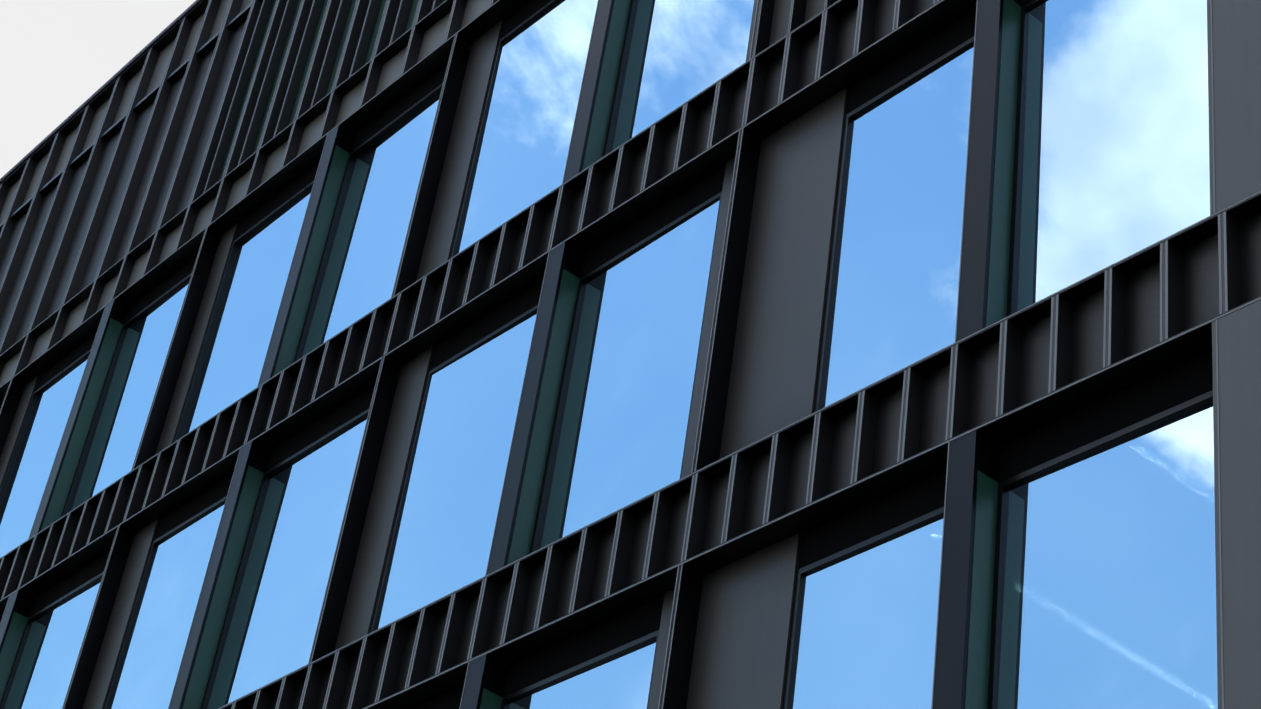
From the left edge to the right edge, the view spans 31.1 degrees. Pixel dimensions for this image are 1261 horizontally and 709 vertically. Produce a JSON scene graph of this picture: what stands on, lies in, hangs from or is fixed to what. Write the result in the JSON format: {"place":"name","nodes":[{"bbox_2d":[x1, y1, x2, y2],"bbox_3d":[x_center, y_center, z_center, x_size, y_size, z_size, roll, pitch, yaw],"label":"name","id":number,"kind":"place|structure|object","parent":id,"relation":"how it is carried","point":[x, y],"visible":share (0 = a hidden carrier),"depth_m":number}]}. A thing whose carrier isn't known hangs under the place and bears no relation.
{"place":"outdoors","nodes":[
{"label":"outdoors","id":0,"kind":"place"},
{"bbox_2d":[0,0,195,178],"label":"sky","id":1,"kind":"structure","parent":0,"point":[55,55]},
{"label":"ground","id":2,"kind":"structure","parent":0,"visible":0},
{"bbox_2d":[0,0,1260,708],"bbox_3d":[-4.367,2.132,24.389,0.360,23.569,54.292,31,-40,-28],"label":"facade frame","id":3,"kind":"object","parent":2,"relation":"on","point":[1118,378],"visible":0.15,"depth_m":20.04},
{"bbox_2d":[0,0,201,183],"bbox_3d":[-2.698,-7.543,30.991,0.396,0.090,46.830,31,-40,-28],"label":"roof coping","id":4,"kind":"object","parent":3,"relation":"on","point":[105,85],"visible":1,"depth_m":36.91},
{"bbox_2d":[0,0,444,354],"bbox_3d":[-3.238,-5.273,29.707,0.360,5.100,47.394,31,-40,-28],"label":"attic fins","id":5,"kind":"object","parent":3,"relation":"on","point":[105,216],"visible":0.65,"depth_m":33.00},
{"bbox_2d":[0,0,490,386],"bbox_3d":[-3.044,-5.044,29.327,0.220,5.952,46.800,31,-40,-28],"label":"recessed panels","id":6,"kind":"object","parent":3,"relation":"attached to","point":[434,37],"visible":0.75,"depth_m":31.40},
{"bbox_2d":[0,0,848,708],"bbox_3d":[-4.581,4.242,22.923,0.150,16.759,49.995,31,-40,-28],"label":"facade recessed panels","id":7,"kind":"object","parent":3,"relation":"attached to","point":[742,636],"visible":0.46,"depth_m":18.48},
{"bbox_2d":[0,0,1020,708],"bbox_3d":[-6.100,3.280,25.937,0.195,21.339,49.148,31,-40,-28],"label":"green facade reveals","id":8,"kind":"object","parent":3,"relation":"attached to","point":[980,604],"visible":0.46,"depth_m":20.93},
{"bbox_2d":[0,0,1021,708],"bbox_3d":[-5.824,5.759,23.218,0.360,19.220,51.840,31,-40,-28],"label":"facade pilasters","id":9,"kind":"object","parent":3,"relation":"attached to","point":[972,452],"visible":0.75,"depth_m":20.41},
{"bbox_2d":[0,0,1212,708],"bbox_3d":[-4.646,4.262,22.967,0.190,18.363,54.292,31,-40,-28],"label":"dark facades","id":10,"kind":"object","parent":3,"relation":"attached to","point":[1130,406],"visible":0.25,"depth_m":18.27},
{"bbox_2d":[0,0,1217,708],"bbox_3d":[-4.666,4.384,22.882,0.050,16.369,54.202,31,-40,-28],"label":"window glass","id":11,"kind":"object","parent":3,"relation":"in","point":[1108,584],"depth_m":18.55},
{"bbox_2d":[0,0,1241,708],"bbox_3d":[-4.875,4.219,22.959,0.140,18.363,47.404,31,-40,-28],"label":"facade band ribs","id":12,"kind":"object","parent":3,"relation":"attached to","point":[550,594],"visible":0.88,"depth_m":19.87},
{"bbox_2d":[0,0,1260,708],"bbox_3d":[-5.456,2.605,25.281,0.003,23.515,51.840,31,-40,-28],"label":"facade sheet edges","id":13,"kind":"object","parent":3,"relation":"attached to","point":[550,248],"visible":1,"depth_m":19.60},
{"bbox_2d":[51,0,1260,708],"bbox_3d":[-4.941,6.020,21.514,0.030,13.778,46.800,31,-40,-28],"label":"facade coffer backs","id":14,"kind":"object","parent":3,"relation":"attached to","point":[1199,290],"visible":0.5,"depth_m":16.89},
{"bbox_2d":[769,0,1260,708],"bbox_3d":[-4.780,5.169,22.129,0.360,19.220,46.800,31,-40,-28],"label":"facade panels","id":15,"kind":"object","parent":3,"relation":"attached to","point":[1235,80],"visible":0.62,"depth_m":13.32}
]}

